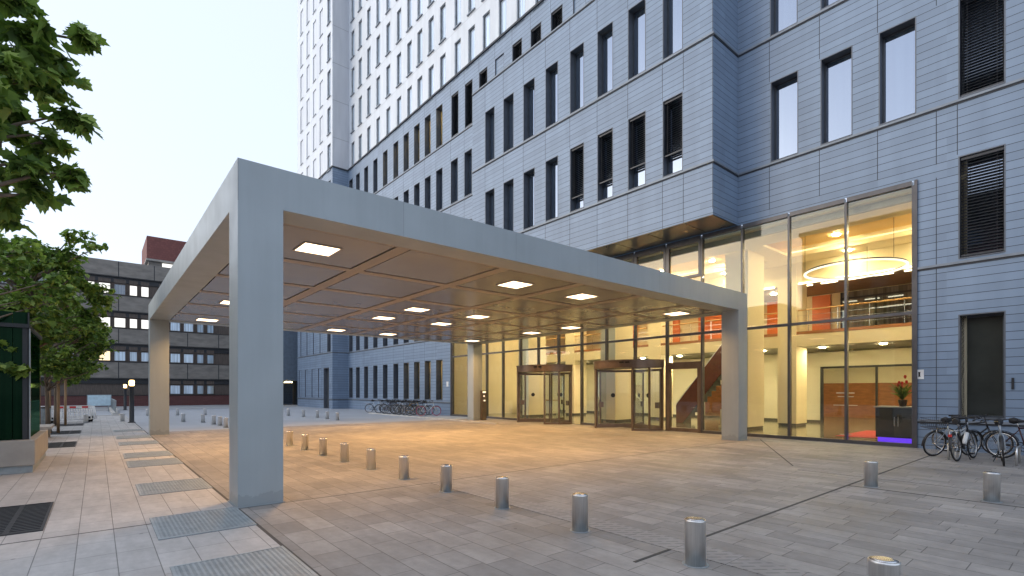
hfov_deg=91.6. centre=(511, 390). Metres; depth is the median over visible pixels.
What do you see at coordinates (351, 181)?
window
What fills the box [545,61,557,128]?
window
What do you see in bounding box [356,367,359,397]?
window
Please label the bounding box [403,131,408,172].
window
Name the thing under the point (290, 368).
wing
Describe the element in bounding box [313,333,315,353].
blind window
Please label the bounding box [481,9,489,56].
window
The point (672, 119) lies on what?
window
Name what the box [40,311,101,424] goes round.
street tree
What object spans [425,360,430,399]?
window
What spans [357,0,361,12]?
window
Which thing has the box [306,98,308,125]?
blind window
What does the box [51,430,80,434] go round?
tree grate
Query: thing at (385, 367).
window
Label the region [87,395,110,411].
information board
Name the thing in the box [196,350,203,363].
window
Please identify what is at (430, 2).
window
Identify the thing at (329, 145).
window
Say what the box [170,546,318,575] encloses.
floor grating
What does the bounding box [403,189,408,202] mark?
window
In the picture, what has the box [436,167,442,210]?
window
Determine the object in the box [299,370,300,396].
blind window
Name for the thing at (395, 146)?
window
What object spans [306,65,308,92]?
blind window
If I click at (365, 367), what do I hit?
window
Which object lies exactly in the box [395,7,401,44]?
window
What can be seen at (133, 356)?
window
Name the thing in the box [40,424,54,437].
stone bench
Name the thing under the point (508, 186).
window
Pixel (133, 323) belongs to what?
window
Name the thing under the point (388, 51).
window
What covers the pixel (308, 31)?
blind window
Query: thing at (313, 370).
blind window
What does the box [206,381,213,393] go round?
window
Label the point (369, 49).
window
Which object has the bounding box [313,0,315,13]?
blind window
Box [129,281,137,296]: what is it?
window
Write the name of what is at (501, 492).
bollard
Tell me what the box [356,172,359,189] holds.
window
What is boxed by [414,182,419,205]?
window
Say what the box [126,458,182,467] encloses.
floor grating
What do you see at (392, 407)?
bicycle
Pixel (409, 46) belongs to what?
window
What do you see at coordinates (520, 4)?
window
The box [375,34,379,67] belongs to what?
window
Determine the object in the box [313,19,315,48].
blind window
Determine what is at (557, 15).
window
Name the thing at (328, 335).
window
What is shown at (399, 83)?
window
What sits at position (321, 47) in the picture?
blind window
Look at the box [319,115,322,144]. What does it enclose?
blind window
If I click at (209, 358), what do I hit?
window
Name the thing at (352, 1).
window
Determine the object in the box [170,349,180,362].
window
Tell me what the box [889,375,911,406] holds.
flower arrangement
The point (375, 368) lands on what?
window
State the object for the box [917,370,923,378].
number plaque
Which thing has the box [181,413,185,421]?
bollard
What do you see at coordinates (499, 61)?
blind window
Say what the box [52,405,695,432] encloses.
ground
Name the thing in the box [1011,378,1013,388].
wall intercom
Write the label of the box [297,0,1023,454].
hospital building
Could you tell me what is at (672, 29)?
window
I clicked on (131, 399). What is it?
post lamp
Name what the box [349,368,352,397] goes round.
window
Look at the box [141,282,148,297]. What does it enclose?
window
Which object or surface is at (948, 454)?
bike hoop
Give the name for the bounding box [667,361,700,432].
swing door
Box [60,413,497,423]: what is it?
kerb
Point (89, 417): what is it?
barrier
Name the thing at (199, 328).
window
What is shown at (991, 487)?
bollard
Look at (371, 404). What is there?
bicycle
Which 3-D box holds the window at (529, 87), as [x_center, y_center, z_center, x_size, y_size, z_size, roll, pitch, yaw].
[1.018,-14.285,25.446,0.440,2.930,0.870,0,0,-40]
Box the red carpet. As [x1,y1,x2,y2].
[836,430,877,437]
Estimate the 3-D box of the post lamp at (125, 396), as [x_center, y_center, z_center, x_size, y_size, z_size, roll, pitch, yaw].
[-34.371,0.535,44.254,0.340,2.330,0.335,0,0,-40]
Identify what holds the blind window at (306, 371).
in the hospital building at (747, 146)
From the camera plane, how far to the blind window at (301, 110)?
54.78 m
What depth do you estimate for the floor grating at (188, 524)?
6.40 m
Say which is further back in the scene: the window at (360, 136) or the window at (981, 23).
the window at (360, 136)
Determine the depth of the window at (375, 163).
44.00 m
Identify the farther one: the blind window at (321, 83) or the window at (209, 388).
the window at (209, 388)
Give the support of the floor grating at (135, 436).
on the walkway paving at (87, 488)
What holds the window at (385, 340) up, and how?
in the hospital building at (747, 146)
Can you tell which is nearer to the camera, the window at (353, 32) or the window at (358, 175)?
the window at (358, 175)
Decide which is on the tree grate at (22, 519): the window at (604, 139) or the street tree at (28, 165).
the street tree at (28, 165)
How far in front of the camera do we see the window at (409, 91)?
39.36 m
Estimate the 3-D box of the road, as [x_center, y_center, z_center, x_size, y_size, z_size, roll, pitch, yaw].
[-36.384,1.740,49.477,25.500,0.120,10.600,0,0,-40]
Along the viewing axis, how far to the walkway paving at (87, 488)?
6.97 m
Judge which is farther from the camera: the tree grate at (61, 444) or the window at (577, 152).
the window at (577, 152)
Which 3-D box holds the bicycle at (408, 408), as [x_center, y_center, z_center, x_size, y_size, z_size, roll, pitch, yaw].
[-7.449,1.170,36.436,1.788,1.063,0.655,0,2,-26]
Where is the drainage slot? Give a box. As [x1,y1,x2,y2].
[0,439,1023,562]
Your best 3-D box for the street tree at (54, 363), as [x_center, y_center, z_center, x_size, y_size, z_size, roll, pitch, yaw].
[-18.587,-1.208,20.017,4.412,5.823,4.273,0,0,-40]
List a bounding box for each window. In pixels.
[86,276,94,283]
[98,277,110,293]
[98,312,110,326]
[98,346,110,360]
[114,279,125,295]
[114,313,125,327]
[114,346,125,361]
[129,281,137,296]
[129,314,137,328]
[129,347,137,361]
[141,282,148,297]
[141,315,148,329]
[141,347,148,361]
[162,263,171,267]
[170,322,180,331]
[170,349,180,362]
[170,381,180,393]
[183,323,193,332]
[183,349,193,363]
[183,381,193,393]
[196,324,203,332]
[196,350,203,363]
[196,381,203,393]
[206,325,213,333]
[206,350,213,363]
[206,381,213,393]
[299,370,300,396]
[300,9,302,36]
[300,41,302,68]
[300,74,302,100]
[300,107,302,133]
[300,139,302,165]
[300,332,302,356]
[305,370,307,396]
[306,0,308,25]
[306,31,308,58]
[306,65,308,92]
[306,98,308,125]
[306,132,308,158]
[306,332,308,355]
[312,369,314,396]
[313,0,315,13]
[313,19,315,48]
[313,54,315,82]
[313,89,315,116]
[313,124,315,151]
[313,158,315,177]
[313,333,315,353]
[318,368,320,396]
[319,7,322,38]
[319,43,322,73]
[319,79,322,109]
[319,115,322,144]
[320,151,322,179]
[320,333,322,352]
[326,0,330,26]
[326,31,330,62]
[326,68,330,99]
[326,105,330,135]
[326,142,330,172]
[327,334,330,351]
[349,178,352,187]
[349,335,352,351]
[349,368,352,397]
[350,0,354,22]
[350,28,354,59]
[350,65,354,96]
[350,103,354,133]
[351,140,354,169]
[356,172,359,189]
[356,336,359,350]
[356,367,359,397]
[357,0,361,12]
[357,18,361,50]
[357,57,361,88]
[357,95,361,126]
[358,133,361,163]
[364,166,367,191]
[364,337,367,348]
[364,366,367,397]
[366,5,370,39]
[366,45,370,78]
[366,85,370,117]
[366,125,370,156]
[373,157,377,193]
[373,337,377,347]
[373,365,377,397]
[375,0,379,27]
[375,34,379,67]
[375,75,379,108]
[375,116,379,148]
[383,149,387,186]
[383,338,387,346]
[383,364,387,398]
[385,0,390,14]
[385,21,390,56]
[385,64,390,98]
[386,106,389,138]
[393,141,397,179]
[393,363,397,398]
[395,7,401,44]
[395,51,401,88]
[396,95,400,130]
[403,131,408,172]
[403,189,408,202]
[403,362,408,398]
[406,0,411,32]
[406,39,411,77]
[406,85,411,121]
[414,122,419,164]
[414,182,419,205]
[414,361,419,399]
[416,0,422,20]
[416,28,422,67]
[417,75,421,111]
[425,113,430,156]
[425,175,430,208]
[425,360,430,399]
[427,0,433,7]
[427,15,433,56]
[427,63,433,103]
[436,103,442,148]
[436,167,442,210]
[436,359,442,399]
[438,1,445,44]
[439,52,445,92]
[451,91,457,137]
[451,157,457,203]
[453,0,460,29]
[453,37,460,80]
[464,148,471,196]
[465,78,472,127]
[466,0,474,16]
[466,24,474,69]
[479,67,486,87]
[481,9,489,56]
[485,106,494,163]
[485,188,494,225]
[495,52,503,75]
[497,0,506,42]
[503,92,513,152]
[503,178,513,230]
[512,37,521,61]
[516,0,524,25]
[523,77,534,141]
[523,167,534,229]
[530,22,540,47]
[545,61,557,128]
[545,155,557,221]
[551,3,562,30]
[570,42,583,113]
[570,142,583,212]
[573,0,585,13]
[597,21,612,97]
[597,127,612,201]
[628,0,645,79]
[628,110,645,190]
[662,0,682,59]
[662,91,682,177]
[770,0,797,36]
[770,70,797,162]
[820,0,839,10]
[820,45,852,145]
[879,16,915,125]
[958,0,1005,98]
[958,144,1005,258]
[958,310,1005,419]
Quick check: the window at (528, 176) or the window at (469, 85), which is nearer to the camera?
the window at (528, 176)
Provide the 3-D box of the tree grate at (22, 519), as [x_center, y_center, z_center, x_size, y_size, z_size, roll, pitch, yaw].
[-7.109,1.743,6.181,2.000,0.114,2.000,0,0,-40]
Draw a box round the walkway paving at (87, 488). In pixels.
[0,415,279,575]
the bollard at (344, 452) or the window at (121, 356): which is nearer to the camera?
the bollard at (344, 452)
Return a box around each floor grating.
[113,429,143,431]
[115,435,151,438]
[118,440,158,445]
[123,451,172,458]
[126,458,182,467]
[135,478,212,495]
[149,506,256,540]
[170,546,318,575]
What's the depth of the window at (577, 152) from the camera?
23.11 m
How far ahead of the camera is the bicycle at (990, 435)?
12.46 m
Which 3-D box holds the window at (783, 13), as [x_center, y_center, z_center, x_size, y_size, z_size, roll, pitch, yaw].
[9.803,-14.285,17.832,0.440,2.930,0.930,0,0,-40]
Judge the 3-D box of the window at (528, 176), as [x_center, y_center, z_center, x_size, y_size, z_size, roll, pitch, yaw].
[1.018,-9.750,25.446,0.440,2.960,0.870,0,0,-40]
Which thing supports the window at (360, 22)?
in the hospital tower
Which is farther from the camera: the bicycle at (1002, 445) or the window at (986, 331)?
the window at (986, 331)
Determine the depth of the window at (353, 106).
47.96 m
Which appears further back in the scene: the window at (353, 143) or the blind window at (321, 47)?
the blind window at (321, 47)
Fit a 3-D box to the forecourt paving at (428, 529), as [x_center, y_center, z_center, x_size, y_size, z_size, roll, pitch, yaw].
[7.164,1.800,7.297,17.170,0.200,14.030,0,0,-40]
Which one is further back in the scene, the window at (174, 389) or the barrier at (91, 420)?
the window at (174, 389)
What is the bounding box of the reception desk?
[873,406,911,443]
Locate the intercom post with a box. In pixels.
[480,391,485,419]
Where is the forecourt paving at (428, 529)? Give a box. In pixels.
[241,438,1023,575]
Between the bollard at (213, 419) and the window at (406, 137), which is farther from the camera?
the window at (406, 137)
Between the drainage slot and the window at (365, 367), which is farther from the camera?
the window at (365, 367)
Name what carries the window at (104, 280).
in the concrete building at (198, 364)
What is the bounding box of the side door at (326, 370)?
[324,367,328,407]
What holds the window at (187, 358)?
in the concrete building at (198, 364)
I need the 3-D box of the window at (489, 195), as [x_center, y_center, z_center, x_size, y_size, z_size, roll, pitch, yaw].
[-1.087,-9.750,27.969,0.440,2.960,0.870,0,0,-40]
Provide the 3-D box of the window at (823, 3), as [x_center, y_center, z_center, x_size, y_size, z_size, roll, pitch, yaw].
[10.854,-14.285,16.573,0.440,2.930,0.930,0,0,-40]
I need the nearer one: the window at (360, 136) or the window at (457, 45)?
the window at (457, 45)
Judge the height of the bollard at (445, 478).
0.452 m
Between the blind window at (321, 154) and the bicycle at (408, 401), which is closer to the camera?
the bicycle at (408, 401)
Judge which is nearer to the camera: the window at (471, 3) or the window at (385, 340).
the window at (471, 3)
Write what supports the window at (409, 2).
in the hospital tower
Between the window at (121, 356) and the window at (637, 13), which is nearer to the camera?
the window at (637, 13)
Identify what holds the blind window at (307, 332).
in the hospital building at (747, 146)
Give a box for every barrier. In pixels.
[41,405,91,420]
[51,406,94,422]
[51,406,96,421]
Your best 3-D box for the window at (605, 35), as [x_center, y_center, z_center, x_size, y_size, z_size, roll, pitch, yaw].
[4.175,-14.285,21.660,0.440,2.930,0.870,0,0,-40]
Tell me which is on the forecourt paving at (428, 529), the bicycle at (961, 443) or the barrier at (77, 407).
the bicycle at (961, 443)
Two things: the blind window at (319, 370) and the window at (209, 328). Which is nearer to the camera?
the blind window at (319, 370)
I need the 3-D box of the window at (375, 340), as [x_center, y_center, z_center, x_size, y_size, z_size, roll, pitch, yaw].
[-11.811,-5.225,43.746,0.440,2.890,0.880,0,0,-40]
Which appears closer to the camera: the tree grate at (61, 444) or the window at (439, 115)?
the tree grate at (61, 444)
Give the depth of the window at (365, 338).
45.54 m
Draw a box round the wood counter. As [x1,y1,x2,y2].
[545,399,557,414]
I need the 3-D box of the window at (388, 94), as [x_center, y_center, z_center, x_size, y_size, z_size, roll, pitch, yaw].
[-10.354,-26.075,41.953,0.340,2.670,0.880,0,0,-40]
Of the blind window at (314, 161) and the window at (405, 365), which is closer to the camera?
the window at (405, 365)
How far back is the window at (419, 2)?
38.11 m
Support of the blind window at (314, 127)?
in the hospital tower
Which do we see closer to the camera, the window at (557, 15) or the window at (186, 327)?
the window at (557, 15)
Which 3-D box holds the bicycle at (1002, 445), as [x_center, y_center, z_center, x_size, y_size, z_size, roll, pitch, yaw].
[11.482,1.171,11.700,0.655,1.063,1.788,-5,-4,43]
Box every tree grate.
[0,502,53,535]
[48,441,76,447]
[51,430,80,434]
[55,423,83,425]
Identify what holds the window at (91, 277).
in the concrete building at (198, 364)
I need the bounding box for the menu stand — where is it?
[838,393,857,434]
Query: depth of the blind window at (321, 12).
49.90 m
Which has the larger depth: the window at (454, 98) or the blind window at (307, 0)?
the blind window at (307, 0)
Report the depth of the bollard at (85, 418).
26.38 m
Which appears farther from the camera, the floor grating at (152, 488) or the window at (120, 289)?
the window at (120, 289)
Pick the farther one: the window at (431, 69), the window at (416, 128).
the window at (416, 128)
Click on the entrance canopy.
(267, 257)
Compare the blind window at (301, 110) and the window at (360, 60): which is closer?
the window at (360, 60)
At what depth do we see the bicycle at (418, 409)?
34.40 m
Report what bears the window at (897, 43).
in the hospital building at (747, 146)
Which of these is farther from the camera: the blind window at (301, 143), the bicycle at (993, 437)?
the blind window at (301, 143)
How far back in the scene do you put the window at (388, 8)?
42.20 m
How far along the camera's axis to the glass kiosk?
10.39 m
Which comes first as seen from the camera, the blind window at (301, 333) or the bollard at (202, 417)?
the bollard at (202, 417)
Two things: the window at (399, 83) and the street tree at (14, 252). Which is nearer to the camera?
the street tree at (14, 252)
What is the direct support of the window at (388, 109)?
in the hospital tower
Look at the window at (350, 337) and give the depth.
48.19 m
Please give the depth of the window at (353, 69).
47.96 m
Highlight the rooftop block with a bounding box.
[142,236,185,267]
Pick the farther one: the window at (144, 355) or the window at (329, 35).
the window at (144, 355)
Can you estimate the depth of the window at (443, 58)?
35.52 m
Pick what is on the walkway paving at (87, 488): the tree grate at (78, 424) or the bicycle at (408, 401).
the tree grate at (78, 424)
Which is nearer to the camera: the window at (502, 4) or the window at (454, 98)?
the window at (502, 4)
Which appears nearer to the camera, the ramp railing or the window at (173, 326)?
the ramp railing
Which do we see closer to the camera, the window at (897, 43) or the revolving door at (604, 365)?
the window at (897, 43)
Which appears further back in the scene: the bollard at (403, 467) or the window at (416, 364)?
the window at (416, 364)
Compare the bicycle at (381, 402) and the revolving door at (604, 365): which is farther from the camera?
the bicycle at (381, 402)
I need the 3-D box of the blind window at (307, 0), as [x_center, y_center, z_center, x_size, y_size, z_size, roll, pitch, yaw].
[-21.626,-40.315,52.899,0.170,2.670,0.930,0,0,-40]
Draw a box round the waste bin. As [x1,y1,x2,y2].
[41,407,50,423]
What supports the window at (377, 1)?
in the hospital tower
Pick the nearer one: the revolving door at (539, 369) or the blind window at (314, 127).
the revolving door at (539, 369)
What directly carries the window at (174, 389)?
in the concrete building at (198, 364)
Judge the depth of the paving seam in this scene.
7.81 m
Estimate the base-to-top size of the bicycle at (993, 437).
1.063 m
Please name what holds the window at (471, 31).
in the hospital tower
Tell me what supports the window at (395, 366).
in the hospital building at (747, 146)
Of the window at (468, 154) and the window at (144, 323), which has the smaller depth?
the window at (468, 154)
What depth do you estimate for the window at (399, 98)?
40.68 m
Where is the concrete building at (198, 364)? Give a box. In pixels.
[0,256,228,406]
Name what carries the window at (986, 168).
in the hospital building at (747, 146)
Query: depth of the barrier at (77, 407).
26.72 m
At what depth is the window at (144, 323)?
56.38 m
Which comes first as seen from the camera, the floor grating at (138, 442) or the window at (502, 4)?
the floor grating at (138, 442)
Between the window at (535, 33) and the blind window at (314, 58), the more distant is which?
the blind window at (314, 58)
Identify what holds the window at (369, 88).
in the hospital tower
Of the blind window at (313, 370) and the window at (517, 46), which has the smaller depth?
the window at (517, 46)
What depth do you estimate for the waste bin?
21.59 m
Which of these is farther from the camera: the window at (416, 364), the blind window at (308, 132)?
the blind window at (308, 132)
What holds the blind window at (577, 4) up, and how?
in the hospital building at (747, 146)
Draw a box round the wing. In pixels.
[283,331,297,404]
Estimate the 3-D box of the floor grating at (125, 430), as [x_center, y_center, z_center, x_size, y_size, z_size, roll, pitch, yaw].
[-16.488,1.744,21.407,1.020,0.112,1.260,0,0,-40]
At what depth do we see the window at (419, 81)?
38.11 m
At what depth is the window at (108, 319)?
54.30 m
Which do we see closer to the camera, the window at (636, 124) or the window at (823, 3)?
the window at (823, 3)
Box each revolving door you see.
[516,364,572,423]
[593,359,664,430]
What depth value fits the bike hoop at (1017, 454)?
11.35 m
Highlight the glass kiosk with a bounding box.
[0,311,47,474]
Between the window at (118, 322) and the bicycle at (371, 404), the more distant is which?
the window at (118, 322)
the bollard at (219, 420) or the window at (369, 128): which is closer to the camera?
the bollard at (219, 420)
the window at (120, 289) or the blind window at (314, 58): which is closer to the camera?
the blind window at (314, 58)
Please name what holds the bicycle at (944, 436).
on the forecourt paving at (428, 529)
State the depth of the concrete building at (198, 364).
56.09 m
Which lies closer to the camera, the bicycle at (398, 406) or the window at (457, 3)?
the window at (457, 3)
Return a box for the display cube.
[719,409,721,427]
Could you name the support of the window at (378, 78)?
in the hospital tower
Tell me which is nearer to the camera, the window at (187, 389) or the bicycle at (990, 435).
the bicycle at (990, 435)
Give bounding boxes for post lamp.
[123,384,126,409]
[128,379,135,422]
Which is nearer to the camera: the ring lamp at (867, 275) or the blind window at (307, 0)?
the ring lamp at (867, 275)
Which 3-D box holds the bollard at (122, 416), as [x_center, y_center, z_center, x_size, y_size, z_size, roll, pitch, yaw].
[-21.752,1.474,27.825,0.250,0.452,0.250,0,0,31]
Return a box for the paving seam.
[135,423,750,575]
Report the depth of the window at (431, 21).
36.79 m
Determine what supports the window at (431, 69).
in the hospital tower
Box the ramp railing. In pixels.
[109,398,119,414]
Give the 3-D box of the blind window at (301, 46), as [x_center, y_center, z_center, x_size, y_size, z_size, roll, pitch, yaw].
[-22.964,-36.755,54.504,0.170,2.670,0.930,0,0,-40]
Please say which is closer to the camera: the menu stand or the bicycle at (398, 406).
the menu stand
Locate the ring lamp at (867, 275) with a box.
[804,257,908,279]
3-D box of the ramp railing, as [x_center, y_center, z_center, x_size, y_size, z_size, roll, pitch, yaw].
[-32.813,1.185,40.996,0.400,1.030,15.400,0,0,-40]
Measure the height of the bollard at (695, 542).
0.452 m
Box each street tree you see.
[0,0,110,237]
[0,229,121,354]
[0,238,86,380]
[40,292,118,432]
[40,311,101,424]
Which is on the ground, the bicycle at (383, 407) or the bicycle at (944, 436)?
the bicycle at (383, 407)
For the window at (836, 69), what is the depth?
16.70 m
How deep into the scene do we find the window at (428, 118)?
37.13 m
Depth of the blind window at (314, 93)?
51.51 m
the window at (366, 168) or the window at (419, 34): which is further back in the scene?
the window at (366, 168)
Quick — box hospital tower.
[298,0,543,179]
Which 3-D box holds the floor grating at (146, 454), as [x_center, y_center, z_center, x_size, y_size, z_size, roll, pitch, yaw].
[-9.730,1.744,13.305,1.020,0.112,1.260,0,0,-40]
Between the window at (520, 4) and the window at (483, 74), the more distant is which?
the window at (483, 74)
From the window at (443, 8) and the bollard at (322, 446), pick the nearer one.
the bollard at (322, 446)
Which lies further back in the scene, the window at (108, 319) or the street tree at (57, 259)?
the window at (108, 319)
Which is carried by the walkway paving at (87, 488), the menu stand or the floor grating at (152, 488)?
the floor grating at (152, 488)
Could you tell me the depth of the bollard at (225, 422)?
23.16 m
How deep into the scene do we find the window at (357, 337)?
46.94 m
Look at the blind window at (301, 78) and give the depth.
54.78 m
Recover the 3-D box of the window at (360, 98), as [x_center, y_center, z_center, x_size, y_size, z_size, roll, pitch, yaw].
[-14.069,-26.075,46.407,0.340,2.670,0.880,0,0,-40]
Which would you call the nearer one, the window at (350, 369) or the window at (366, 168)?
the window at (366, 168)
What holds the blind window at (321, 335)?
in the hospital building at (747, 146)
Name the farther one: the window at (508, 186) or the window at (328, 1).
the window at (328, 1)
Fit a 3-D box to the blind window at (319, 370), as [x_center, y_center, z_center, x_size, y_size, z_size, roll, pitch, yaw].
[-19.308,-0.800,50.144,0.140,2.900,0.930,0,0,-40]
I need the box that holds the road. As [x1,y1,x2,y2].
[52,405,295,411]
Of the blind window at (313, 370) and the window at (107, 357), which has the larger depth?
the window at (107, 357)
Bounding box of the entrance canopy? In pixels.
[148,158,747,508]
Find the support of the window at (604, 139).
in the hospital building at (747, 146)
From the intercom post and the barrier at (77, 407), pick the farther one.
the intercom post
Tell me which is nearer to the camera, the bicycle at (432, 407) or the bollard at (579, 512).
the bollard at (579, 512)
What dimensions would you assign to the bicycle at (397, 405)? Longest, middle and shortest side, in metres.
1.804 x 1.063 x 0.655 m
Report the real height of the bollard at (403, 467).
0.452 m
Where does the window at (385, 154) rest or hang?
in the hospital building at (747, 146)
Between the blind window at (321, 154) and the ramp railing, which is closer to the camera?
the ramp railing
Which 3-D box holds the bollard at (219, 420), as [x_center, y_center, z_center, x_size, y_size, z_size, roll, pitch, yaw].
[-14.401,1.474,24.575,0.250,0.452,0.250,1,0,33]
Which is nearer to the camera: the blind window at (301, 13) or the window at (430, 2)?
the window at (430, 2)
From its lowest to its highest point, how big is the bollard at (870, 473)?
0.452 m
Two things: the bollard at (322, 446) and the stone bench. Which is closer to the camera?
the bollard at (322, 446)
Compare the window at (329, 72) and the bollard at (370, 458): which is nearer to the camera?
the bollard at (370, 458)
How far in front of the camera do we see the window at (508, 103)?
26.93 m
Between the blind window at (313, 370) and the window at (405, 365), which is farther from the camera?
the blind window at (313, 370)
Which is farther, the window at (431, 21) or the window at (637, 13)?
the window at (431, 21)
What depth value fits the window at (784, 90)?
17.99 m
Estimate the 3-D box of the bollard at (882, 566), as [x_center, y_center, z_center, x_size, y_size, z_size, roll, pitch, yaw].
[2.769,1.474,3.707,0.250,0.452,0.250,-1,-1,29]
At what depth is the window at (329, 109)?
48.42 m
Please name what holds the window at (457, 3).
in the hospital tower
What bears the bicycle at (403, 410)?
on the ground
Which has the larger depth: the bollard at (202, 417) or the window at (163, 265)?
the window at (163, 265)
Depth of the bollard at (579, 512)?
5.99 m
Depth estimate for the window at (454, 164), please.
34.39 m
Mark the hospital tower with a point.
(372, 74)
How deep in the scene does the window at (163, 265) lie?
58.52 m
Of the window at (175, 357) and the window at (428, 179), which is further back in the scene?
the window at (175, 357)
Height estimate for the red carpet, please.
0.011 m
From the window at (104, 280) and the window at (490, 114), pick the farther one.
the window at (104, 280)
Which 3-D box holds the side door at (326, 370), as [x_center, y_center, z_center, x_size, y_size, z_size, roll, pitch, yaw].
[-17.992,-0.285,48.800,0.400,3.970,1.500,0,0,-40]
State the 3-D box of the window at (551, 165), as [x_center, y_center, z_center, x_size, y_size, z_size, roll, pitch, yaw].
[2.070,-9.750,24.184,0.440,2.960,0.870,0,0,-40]
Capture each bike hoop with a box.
[947,441,953,459]
[1015,446,1020,465]
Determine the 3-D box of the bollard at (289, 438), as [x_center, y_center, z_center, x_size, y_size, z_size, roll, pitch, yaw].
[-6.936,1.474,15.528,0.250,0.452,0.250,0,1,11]
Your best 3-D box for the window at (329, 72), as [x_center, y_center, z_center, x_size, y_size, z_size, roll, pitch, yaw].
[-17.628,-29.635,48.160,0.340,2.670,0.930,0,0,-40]
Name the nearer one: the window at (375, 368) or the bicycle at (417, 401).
the bicycle at (417, 401)
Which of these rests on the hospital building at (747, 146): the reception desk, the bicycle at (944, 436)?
the reception desk
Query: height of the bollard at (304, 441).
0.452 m
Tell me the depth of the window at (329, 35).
48.42 m
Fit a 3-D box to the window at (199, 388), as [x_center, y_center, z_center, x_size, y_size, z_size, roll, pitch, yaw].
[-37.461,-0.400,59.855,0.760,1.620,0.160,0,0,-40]
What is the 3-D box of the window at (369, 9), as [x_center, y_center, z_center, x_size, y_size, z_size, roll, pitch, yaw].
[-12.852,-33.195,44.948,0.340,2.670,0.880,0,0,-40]
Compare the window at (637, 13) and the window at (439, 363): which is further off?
the window at (439, 363)
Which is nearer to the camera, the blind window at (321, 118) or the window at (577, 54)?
the window at (577, 54)
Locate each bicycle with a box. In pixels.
[365,399,383,412]
[374,399,397,412]
[380,399,400,413]
[384,399,407,413]
[389,399,412,413]
[390,400,412,413]
[394,400,417,414]
[398,400,420,413]
[400,400,424,414]
[405,400,430,415]
[409,400,433,414]
[416,400,440,415]
[920,414,983,455]
[931,414,1013,454]
[946,416,980,460]
[980,418,1018,465]
[983,417,1023,457]
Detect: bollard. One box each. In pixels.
[83,414,87,422]
[120,413,124,421]
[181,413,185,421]
[201,414,204,421]
[212,415,215,423]
[217,416,222,425]
[223,418,227,427]
[285,431,292,445]
[301,434,308,449]
[318,438,326,455]
[339,443,349,461]
[365,448,376,469]
[398,455,410,479]
[439,464,453,492]
[494,476,510,509]
[570,492,589,532]
[682,517,708,568]
[862,460,878,487]
[867,556,900,575]
[981,471,1002,502]
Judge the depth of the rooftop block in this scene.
58.12 m
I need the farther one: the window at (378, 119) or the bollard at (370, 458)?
the window at (378, 119)

